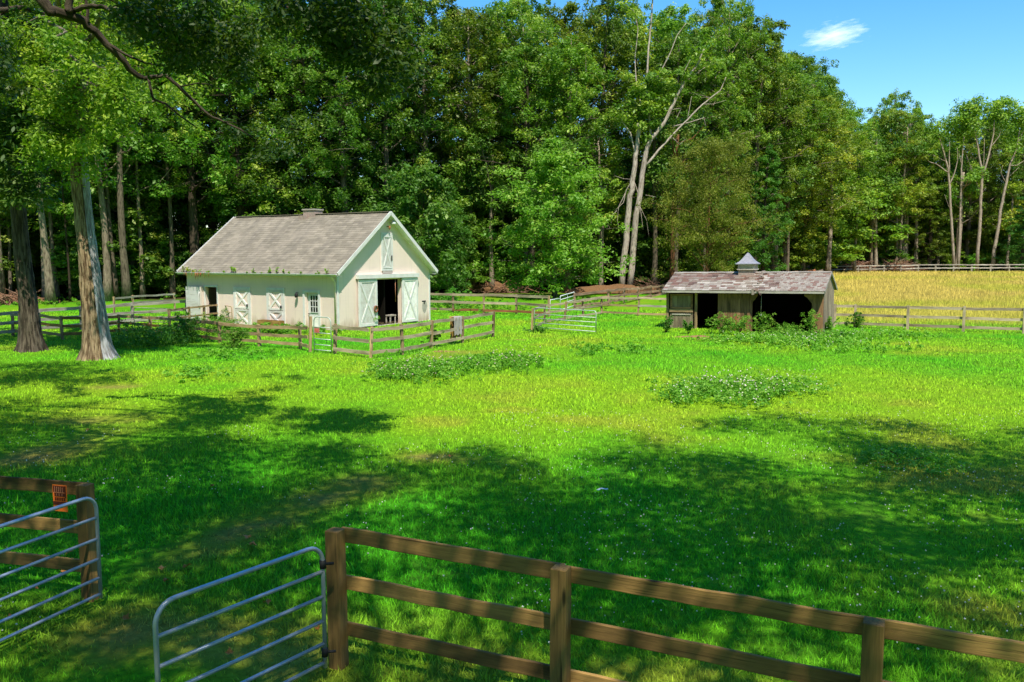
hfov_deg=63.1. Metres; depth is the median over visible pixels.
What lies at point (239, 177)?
forest tree
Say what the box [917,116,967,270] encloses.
pale tree
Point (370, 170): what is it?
forest tree
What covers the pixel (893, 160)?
forest tree
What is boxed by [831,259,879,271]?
brush pile
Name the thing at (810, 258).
young tree
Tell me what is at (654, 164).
forest tree
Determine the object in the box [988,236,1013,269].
young tree
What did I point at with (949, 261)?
woodland bush
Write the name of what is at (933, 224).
forest tree
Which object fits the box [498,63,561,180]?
forest tree
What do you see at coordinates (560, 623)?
paddock fence
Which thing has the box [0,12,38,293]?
forest tree
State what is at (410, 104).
forest tree
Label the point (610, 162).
forest tree
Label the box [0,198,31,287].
young tree
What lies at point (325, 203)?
young tree
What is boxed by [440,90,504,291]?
forest tree
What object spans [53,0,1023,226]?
sky
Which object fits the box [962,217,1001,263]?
young tree
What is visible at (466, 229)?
maple tree
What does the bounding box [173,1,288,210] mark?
forest tree
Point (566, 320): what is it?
tube gate
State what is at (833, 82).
forest tree
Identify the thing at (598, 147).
forest tree
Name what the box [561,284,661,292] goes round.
debris mound
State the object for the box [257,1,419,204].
forest tree
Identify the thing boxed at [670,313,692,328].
lower door
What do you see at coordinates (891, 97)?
forest tree
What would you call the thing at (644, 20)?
forest tree
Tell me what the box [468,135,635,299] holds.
maple tree
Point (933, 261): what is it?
young tree
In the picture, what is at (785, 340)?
weed patch
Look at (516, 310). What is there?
back fence
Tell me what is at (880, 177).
forest tree
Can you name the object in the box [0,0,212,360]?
oak tree
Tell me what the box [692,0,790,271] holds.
forest tree
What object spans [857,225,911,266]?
young tree
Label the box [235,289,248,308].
upper door
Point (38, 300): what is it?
debris mound
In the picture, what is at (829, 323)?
weed bush
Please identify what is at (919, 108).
forest tree
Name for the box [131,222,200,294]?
young tree
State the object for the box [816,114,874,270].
forest tree
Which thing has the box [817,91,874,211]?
forest tree
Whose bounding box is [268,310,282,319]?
lower door
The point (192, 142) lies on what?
forest tree
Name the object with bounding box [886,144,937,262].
forest tree
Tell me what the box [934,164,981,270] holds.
forest tree
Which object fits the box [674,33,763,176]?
forest tree
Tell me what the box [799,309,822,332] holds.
weed bush
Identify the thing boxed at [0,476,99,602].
paddock fence
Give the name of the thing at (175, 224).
forest tree
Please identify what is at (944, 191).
forest tree
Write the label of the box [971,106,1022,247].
forest tree
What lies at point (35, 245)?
young tree
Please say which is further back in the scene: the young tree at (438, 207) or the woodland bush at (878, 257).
the woodland bush at (878, 257)
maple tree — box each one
[422,194,477,292]
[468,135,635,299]
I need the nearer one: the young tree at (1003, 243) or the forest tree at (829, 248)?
the forest tree at (829, 248)
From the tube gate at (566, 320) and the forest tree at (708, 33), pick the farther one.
the forest tree at (708, 33)
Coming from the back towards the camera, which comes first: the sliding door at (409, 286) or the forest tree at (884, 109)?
the forest tree at (884, 109)
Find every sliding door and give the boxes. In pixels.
[358,279,377,326]
[401,277,417,321]
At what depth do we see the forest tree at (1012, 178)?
161.96 m
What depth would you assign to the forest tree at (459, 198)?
91.55 m
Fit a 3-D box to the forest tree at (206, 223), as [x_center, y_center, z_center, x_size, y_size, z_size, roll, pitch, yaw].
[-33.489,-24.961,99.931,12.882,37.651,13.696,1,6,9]
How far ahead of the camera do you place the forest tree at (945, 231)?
151.28 m
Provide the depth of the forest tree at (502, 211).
93.90 m
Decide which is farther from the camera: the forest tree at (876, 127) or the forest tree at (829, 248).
the forest tree at (876, 127)
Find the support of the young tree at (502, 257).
on the ground at (132, 646)
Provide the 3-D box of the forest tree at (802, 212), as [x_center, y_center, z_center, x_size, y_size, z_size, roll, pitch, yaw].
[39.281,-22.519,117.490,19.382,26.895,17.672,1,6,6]
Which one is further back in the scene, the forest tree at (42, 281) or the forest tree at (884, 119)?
the forest tree at (884, 119)
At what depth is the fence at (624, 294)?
69.30 m
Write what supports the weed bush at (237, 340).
on the ground at (132, 646)
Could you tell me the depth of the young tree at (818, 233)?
129.92 m
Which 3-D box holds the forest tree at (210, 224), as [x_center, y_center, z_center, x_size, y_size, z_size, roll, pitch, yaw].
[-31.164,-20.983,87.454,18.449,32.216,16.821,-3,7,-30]
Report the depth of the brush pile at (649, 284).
89.88 m
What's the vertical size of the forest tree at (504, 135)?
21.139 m
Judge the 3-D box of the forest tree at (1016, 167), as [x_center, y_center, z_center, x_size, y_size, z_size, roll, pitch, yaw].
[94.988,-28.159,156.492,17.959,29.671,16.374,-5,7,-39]
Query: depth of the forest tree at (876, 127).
146.47 m
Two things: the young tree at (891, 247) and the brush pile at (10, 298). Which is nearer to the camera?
the brush pile at (10, 298)
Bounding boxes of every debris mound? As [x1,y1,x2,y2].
[0,295,60,303]
[457,281,525,290]
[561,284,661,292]
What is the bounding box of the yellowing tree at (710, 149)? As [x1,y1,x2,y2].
[636,127,779,277]
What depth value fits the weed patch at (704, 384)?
23.89 m
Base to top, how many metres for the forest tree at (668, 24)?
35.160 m
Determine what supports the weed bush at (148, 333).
on the ground at (132, 646)
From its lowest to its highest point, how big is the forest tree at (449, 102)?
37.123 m
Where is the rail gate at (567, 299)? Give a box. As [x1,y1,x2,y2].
[560,292,574,308]
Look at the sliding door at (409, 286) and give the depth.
50.23 m
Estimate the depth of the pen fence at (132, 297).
60.06 m
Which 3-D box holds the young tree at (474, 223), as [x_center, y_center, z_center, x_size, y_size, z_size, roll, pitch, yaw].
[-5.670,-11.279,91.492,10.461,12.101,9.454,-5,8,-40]
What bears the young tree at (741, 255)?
on the ground at (132, 646)
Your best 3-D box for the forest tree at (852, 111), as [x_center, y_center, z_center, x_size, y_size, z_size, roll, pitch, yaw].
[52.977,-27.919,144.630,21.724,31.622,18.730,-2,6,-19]
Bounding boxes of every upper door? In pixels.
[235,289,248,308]
[268,290,282,309]
[670,294,692,308]
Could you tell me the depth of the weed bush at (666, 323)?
43.92 m
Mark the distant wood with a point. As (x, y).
(614, 280)
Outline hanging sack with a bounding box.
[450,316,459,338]
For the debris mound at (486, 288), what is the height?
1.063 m
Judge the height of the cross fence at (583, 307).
1.585 m
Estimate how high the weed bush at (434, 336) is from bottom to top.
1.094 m
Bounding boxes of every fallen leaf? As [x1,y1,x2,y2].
[121,613,128,619]
[225,647,233,653]
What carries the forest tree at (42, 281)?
on the ground at (132, 646)
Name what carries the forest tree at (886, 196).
on the ground at (132, 646)
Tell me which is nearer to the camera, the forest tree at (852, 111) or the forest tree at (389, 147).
the forest tree at (389, 147)
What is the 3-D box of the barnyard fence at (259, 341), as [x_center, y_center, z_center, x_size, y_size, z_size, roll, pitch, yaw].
[-16.306,-0.655,40.000,18.364,1.768,3.752,2,6,21]
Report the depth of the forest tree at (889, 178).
137.01 m
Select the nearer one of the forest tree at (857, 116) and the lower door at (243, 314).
the lower door at (243, 314)
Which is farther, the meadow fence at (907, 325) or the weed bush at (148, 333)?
the meadow fence at (907, 325)
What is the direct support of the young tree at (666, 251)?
on the ground at (132, 646)
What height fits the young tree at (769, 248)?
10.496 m
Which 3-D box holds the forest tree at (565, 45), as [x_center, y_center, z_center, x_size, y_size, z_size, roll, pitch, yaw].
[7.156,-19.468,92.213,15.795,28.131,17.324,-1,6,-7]
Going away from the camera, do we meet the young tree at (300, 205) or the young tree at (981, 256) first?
the young tree at (300, 205)
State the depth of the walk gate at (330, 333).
34.54 m
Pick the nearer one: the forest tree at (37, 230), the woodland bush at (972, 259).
the forest tree at (37, 230)
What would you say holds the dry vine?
hanging from the barn
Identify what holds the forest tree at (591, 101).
on the ground at (132, 646)
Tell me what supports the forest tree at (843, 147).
on the ground at (132, 646)
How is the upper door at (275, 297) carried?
in the barn
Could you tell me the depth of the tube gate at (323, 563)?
7.20 m
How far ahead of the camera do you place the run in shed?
45.85 m
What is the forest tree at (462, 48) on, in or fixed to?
on the ground at (132, 646)
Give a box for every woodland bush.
[4,270,17,294]
[57,261,102,295]
[118,268,152,296]
[146,280,158,296]
[680,244,713,271]
[730,257,742,271]
[863,249,885,270]
[932,245,965,270]
[963,253,979,270]
[979,251,1003,269]
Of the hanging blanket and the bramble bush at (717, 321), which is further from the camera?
the bramble bush at (717, 321)
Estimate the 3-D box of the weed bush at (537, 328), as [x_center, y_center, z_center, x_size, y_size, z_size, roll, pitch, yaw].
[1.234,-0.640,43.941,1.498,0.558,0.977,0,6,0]
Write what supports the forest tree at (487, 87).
on the ground at (132, 646)
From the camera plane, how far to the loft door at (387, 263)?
48.29 m
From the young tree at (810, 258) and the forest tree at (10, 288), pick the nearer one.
the forest tree at (10, 288)
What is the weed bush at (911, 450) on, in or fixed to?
on the ground at (132, 646)
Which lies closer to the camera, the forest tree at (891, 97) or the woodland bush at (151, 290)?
the woodland bush at (151, 290)
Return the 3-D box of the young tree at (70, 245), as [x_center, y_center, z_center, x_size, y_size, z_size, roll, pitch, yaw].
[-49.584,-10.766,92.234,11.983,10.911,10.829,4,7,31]
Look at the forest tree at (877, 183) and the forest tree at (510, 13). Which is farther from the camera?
the forest tree at (877, 183)
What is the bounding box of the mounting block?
[385,314,395,322]
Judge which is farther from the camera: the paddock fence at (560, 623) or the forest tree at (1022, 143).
the forest tree at (1022, 143)
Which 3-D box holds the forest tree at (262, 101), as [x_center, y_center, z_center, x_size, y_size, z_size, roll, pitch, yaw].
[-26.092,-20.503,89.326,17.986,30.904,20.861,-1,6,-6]
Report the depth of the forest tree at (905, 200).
139.07 m
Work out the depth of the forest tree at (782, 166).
111.41 m
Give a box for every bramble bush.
[705,311,739,333]
[723,313,756,334]
[751,312,776,333]
[765,321,804,334]
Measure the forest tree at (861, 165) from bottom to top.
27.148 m
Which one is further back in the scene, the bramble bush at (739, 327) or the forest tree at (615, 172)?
the forest tree at (615, 172)
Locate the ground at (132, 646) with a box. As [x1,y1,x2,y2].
[0,268,1023,681]
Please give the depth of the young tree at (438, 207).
76.33 m
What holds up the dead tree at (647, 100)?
on the ground at (132, 646)
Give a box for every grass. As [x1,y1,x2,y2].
[832,270,1023,326]
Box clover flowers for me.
[0,409,1023,649]
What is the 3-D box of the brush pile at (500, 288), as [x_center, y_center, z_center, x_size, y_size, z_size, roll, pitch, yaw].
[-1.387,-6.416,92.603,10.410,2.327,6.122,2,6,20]
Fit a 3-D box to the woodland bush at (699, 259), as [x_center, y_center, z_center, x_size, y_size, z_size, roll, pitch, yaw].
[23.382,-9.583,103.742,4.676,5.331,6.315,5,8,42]
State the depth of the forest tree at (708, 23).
107.38 m
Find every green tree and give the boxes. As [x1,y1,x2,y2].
[727,143,793,271]
[980,196,1023,271]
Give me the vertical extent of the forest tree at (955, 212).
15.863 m
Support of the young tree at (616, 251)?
on the ground at (132, 646)
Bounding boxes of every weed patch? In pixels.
[6,287,661,333]
[162,313,659,382]
[349,345,559,384]
[646,366,840,408]
[685,324,952,352]
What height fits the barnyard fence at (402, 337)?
1.562 m
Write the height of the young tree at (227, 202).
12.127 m
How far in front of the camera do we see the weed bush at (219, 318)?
43.27 m
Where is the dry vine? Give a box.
[185,272,208,278]
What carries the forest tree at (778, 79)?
on the ground at (132, 646)
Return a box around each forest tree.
[0,0,65,290]
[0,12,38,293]
[0,167,49,294]
[2,96,64,304]
[8,0,69,280]
[8,0,138,298]
[20,0,174,198]
[21,56,60,299]
[23,82,67,297]
[33,125,97,301]
[43,0,212,297]
[46,58,150,300]
[54,0,213,294]
[63,75,148,300]
[88,33,167,300]
[100,83,188,298]
[109,79,186,297]
[112,0,287,256]
[113,5,262,291]
[128,2,310,232]
[128,48,181,241]
[132,74,195,297]
[142,0,341,215]
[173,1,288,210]
[174,2,347,204]
[180,1,243,228]
[210,16,390,213]
[215,0,339,191]
[255,30,406,212]
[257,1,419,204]
[284,45,373,211]
[313,0,464,227]
[333,5,436,211]
[335,16,445,211]
[342,0,467,208]
[359,36,441,217]
[361,0,497,292]
[393,8,542,211]
[404,0,550,291]
[411,14,464,211]
[420,20,497,175]
[429,0,592,225]
[433,136,475,291]
[437,123,508,292]
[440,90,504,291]
[450,109,509,282]
[462,132,527,292]
[465,5,536,249]
[469,0,599,286]
[481,144,524,256]
[497,0,576,238]
[498,0,642,288]
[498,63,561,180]
[510,34,658,291]
[542,21,622,192]
[546,0,661,284]
[556,6,630,285]
[556,17,660,261]
[572,111,623,256]
[576,13,706,285]
[579,157,622,282]
[580,164,628,284]
[590,0,682,283]
[609,2,723,283]
[611,29,750,267]
[615,5,721,190]
[625,101,691,283]
[626,25,763,246]
[644,106,719,271]
[657,127,702,279]
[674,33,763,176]
[675,161,742,271]
[682,0,786,194]
[686,20,817,209]
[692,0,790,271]
[712,13,823,271]
[723,56,840,208]
[730,57,855,271]
[732,51,841,208]
[745,85,873,270]
[760,162,820,270]
[761,107,871,270]
[780,73,839,270]
[787,50,855,270]
[788,50,823,97]
[798,64,872,154]
[799,97,879,268]
[805,98,853,269]
[814,139,872,270]
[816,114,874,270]
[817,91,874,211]
[817,114,896,270]
[820,86,885,206]
[832,112,888,219]
[842,148,884,271]
[844,143,895,254]
[854,139,895,264]
[858,129,900,267]
[860,130,905,271]
[863,102,951,260]
[863,109,939,263]
[863,176,906,271]
[866,87,925,140]
[871,105,890,140]
[877,196,896,212]
[878,109,931,264]
[878,135,908,234]
[883,108,951,263]
[883,181,927,262]
[885,129,978,270]
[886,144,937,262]
[887,133,933,264]
[898,141,937,269]
[899,100,935,222]
[908,174,970,270]
[911,131,992,227]
[911,139,979,269]
[918,169,954,270]
[923,147,965,270]
[932,116,1023,269]
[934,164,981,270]
[934,181,989,253]
[938,111,1022,229]
[941,147,985,228]
[959,115,1023,269]
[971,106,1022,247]
[974,133,1012,224]
[982,181,1023,270]
[984,118,1023,269]
[991,109,1023,268]
[999,133,1023,205]
[1005,166,1023,217]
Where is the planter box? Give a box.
[257,319,283,325]
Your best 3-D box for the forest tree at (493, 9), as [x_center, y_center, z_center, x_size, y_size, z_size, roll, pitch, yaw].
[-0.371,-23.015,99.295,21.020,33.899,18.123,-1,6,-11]
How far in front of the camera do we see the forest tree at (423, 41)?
88.61 m
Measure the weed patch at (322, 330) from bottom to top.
0.644 m
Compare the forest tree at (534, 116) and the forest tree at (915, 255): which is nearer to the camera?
the forest tree at (534, 116)
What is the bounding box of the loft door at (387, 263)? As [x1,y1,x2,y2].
[383,235,391,268]
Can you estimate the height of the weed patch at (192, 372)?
0.458 m
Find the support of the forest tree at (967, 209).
on the ground at (132, 646)
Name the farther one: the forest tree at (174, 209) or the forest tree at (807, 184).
the forest tree at (807, 184)
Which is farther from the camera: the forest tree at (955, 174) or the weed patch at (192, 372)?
the forest tree at (955, 174)
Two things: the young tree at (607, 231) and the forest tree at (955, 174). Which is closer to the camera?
the young tree at (607, 231)
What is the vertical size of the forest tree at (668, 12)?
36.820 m
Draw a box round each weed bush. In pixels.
[110,319,200,349]
[170,312,212,343]
[183,308,246,335]
[213,327,250,348]
[420,324,442,345]
[430,286,471,308]
[522,325,548,332]
[661,315,673,332]
[682,320,692,333]
[771,328,823,340]
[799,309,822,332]
[813,322,865,339]
[824,316,839,330]
[845,311,864,327]
[856,440,975,477]
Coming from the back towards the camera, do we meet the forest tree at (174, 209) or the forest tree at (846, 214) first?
the forest tree at (846, 214)
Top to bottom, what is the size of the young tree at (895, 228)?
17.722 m
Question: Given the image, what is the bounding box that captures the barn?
[175,209,437,329]
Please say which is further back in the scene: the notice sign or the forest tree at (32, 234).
the forest tree at (32, 234)
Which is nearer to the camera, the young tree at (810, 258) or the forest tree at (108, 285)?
the forest tree at (108, 285)
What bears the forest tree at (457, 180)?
on the ground at (132, 646)
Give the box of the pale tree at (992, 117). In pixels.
[949,93,1012,271]
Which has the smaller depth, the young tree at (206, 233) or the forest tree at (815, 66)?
the young tree at (206, 233)
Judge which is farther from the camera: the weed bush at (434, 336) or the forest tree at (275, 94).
the forest tree at (275, 94)
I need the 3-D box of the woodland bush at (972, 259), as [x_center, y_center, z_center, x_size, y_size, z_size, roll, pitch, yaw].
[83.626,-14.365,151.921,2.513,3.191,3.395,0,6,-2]
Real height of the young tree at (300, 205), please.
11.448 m
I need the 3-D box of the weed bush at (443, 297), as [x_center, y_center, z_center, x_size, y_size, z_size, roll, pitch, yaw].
[-4.736,-3.253,63.766,3.189,1.913,3.758,6,8,45]
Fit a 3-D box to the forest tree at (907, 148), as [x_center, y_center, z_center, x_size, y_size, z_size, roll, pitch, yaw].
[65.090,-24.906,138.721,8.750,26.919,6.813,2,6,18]
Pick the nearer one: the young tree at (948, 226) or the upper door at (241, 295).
the upper door at (241, 295)
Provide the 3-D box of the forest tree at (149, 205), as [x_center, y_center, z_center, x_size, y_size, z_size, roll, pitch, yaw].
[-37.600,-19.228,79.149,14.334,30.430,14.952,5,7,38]
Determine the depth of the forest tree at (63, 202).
73.30 m
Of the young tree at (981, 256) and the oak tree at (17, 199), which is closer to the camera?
the oak tree at (17, 199)
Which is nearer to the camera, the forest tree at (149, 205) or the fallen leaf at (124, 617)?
the fallen leaf at (124, 617)
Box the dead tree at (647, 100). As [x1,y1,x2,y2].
[615,0,737,284]
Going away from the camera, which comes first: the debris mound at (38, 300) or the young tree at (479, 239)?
the debris mound at (38, 300)
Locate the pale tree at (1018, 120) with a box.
[989,95,1023,270]
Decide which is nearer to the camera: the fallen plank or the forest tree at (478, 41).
the fallen plank
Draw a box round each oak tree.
[0,0,113,352]
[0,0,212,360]
[0,0,430,195]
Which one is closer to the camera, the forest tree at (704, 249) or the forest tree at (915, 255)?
the forest tree at (704, 249)
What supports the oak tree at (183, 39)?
on the ground at (132, 646)
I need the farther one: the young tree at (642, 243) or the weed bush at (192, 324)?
the young tree at (642, 243)
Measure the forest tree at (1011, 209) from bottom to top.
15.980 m
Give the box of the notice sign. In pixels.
[52,484,67,511]
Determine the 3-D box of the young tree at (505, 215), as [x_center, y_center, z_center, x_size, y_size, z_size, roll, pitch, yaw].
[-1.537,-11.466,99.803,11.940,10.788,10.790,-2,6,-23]
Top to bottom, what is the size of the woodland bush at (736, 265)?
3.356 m
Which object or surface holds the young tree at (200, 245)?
on the ground at (132, 646)
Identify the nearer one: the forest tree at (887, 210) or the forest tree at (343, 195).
the forest tree at (343, 195)
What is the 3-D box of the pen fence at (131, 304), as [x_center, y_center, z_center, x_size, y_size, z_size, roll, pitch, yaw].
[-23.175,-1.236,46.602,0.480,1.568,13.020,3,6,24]
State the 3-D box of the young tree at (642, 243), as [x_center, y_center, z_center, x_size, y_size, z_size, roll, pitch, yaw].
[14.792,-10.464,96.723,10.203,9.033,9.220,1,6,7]
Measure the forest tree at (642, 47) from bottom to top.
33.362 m
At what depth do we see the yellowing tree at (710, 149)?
82.16 m
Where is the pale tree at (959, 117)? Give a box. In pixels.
[940,100,985,270]
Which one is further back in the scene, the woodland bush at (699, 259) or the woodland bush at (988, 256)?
the woodland bush at (988, 256)
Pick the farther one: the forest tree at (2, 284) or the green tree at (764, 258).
the green tree at (764, 258)
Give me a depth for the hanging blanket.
38.23 m
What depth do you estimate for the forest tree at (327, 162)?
81.78 m
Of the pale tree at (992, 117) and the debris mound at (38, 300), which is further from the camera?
the pale tree at (992, 117)
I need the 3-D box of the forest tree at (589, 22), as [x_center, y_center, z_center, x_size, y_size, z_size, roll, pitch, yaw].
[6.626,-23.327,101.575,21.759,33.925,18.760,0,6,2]
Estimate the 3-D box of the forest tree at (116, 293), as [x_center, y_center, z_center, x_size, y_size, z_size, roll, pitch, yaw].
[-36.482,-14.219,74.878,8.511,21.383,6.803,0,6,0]
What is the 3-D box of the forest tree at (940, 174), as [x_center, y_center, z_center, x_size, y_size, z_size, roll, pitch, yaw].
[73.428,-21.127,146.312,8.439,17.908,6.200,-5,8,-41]
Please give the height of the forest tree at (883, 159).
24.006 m
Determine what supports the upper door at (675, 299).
in the run in shed
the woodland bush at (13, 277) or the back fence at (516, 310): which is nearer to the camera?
the back fence at (516, 310)
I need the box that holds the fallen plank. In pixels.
[109,316,162,325]
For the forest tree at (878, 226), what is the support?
on the ground at (132, 646)
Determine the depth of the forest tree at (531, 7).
103.56 m
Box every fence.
[0,300,186,333]
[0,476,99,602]
[10,313,311,351]
[113,293,175,312]
[167,304,217,325]
[325,526,1023,681]
[332,311,494,357]
[430,293,549,316]
[531,296,665,329]
[573,284,665,307]
[831,264,1023,271]
[833,304,1023,333]
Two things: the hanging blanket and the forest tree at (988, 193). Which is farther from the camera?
the forest tree at (988, 193)
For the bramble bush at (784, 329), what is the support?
on the ground at (132, 646)
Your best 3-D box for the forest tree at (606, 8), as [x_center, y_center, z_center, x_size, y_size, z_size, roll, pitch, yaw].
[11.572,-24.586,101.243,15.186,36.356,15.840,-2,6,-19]
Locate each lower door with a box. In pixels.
[235,309,249,324]
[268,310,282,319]
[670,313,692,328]
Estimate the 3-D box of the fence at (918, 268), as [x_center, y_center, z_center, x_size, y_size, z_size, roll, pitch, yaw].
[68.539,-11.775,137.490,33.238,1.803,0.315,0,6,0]
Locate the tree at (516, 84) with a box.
[453,43,603,292]
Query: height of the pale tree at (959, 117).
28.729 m
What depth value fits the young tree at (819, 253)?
128.25 m
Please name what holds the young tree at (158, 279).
on the ground at (132, 646)
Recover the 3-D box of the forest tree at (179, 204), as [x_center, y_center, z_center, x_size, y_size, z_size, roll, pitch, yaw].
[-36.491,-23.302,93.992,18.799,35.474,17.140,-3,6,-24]
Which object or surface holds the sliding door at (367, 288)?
in the barn
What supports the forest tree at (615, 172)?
on the ground at (132, 646)
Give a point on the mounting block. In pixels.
(391, 315)
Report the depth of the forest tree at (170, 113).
79.34 m
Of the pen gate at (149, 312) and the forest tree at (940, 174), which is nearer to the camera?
the pen gate at (149, 312)
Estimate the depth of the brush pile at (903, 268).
138.38 m
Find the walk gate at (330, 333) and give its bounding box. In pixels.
[313,316,331,351]
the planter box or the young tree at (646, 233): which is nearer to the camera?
the planter box
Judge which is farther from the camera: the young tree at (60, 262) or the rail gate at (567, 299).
the young tree at (60, 262)
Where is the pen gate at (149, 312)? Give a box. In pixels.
[133,307,167,325]
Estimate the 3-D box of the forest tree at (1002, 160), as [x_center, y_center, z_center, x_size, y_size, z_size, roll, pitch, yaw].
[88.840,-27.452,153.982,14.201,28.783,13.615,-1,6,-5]
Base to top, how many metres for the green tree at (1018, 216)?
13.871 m
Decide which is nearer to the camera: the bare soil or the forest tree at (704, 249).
the bare soil
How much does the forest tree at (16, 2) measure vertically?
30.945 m
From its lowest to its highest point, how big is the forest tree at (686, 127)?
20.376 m
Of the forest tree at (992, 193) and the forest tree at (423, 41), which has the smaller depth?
the forest tree at (423, 41)
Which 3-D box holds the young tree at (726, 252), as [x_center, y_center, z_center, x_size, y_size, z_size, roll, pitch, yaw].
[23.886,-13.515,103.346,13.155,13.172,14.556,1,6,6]
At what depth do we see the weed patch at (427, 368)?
29.00 m
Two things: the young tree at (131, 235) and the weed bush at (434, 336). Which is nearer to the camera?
the weed bush at (434, 336)
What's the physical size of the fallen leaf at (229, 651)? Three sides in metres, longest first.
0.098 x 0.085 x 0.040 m
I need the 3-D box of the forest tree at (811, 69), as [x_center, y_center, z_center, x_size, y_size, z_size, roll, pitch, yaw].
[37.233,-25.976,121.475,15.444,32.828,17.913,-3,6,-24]
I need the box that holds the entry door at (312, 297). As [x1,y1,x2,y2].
[308,293,318,326]
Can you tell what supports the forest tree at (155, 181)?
on the ground at (132, 646)
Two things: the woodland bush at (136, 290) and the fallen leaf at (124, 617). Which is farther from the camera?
the woodland bush at (136, 290)
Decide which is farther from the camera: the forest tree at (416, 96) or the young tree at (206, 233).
the forest tree at (416, 96)
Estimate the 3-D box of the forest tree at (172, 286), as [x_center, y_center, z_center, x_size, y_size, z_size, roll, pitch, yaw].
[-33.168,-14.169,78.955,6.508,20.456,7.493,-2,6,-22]
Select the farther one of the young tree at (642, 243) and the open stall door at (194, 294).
the young tree at (642, 243)
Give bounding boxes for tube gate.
[0,497,102,641]
[152,546,335,681]
[534,307,596,332]
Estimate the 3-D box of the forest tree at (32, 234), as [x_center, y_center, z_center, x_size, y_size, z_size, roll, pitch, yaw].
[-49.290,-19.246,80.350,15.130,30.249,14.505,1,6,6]
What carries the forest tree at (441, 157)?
on the ground at (132, 646)
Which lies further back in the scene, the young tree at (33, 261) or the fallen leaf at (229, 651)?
the young tree at (33, 261)
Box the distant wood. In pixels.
[35,147,1014,293]
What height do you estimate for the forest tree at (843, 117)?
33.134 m
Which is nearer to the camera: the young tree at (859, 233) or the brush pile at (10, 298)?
the brush pile at (10, 298)
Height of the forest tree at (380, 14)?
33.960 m
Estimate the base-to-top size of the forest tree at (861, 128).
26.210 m
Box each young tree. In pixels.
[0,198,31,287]
[0,216,40,289]
[4,244,40,290]
[33,204,73,292]
[37,190,159,290]
[45,174,181,295]
[130,229,190,297]
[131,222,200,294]
[181,201,245,261]
[186,228,203,283]
[202,177,300,232]
[271,178,341,214]
[279,187,337,214]
[288,185,338,214]
[365,159,479,287]
[416,187,503,291]
[418,211,488,287]
[467,213,516,282]
[479,208,537,280]
[480,228,521,283]
[508,182,598,291]
[563,199,618,286]
[596,211,683,285]
[609,207,680,281]
[623,180,701,283]
[641,225,703,284]
[663,184,754,271]
[685,222,719,271]
[692,191,751,271]
[740,203,782,266]
[750,200,809,266]
[766,198,819,269]
[771,191,837,270]
[796,237,825,269]
[797,224,833,270]
[806,163,885,270]
[841,165,919,262]
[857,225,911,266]
[908,220,939,265]
[918,226,955,266]
[932,223,965,263]
[954,216,1004,266]
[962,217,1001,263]
[983,217,1021,268]
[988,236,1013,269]
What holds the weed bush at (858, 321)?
on the ground at (132, 646)
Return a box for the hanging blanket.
[454,316,461,334]
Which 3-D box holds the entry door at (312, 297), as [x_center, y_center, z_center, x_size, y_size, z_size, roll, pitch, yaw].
[-10.914,-1.614,46.004,0.860,2.010,0.112,3,7,30]
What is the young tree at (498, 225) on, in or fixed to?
on the ground at (132, 646)
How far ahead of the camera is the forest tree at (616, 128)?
115.33 m
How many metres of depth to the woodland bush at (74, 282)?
77.96 m
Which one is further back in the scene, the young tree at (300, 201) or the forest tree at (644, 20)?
the forest tree at (644, 20)
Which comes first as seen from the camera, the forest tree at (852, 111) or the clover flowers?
the clover flowers
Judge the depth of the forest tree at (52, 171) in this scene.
82.34 m
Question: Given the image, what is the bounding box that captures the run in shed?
[662,253,837,334]
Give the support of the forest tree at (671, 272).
on the ground at (132, 646)
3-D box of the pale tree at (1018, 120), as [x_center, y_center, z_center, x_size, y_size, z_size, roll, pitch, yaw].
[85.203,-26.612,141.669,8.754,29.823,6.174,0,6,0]
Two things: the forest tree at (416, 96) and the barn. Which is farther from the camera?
the forest tree at (416, 96)
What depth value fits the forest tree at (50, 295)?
69.53 m
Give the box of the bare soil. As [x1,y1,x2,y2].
[675,335,717,336]
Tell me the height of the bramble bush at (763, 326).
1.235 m
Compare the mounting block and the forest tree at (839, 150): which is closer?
the mounting block
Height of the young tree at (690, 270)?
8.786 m
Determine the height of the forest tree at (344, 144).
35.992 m
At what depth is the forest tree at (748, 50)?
109.52 m
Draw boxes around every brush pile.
[0,287,44,305]
[453,273,544,293]
[629,272,668,293]
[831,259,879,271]
[868,257,924,271]
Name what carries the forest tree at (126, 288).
on the ground at (132, 646)
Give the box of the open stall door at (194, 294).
[185,286,203,319]
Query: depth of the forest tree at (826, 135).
123.11 m
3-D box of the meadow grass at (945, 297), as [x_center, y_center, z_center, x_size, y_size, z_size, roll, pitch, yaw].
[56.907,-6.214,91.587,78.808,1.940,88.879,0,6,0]
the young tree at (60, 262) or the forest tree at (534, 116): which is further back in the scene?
the forest tree at (534, 116)
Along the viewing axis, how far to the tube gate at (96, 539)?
8.91 m
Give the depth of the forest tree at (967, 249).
150.42 m
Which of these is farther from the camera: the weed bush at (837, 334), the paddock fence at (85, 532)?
the weed bush at (837, 334)
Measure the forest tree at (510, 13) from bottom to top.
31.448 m
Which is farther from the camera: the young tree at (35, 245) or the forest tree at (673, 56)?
the forest tree at (673, 56)
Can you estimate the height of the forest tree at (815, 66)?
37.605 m
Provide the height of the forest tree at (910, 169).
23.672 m
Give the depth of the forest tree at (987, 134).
159.73 m
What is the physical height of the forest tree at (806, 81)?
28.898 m
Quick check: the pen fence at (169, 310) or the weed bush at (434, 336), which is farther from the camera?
the pen fence at (169, 310)

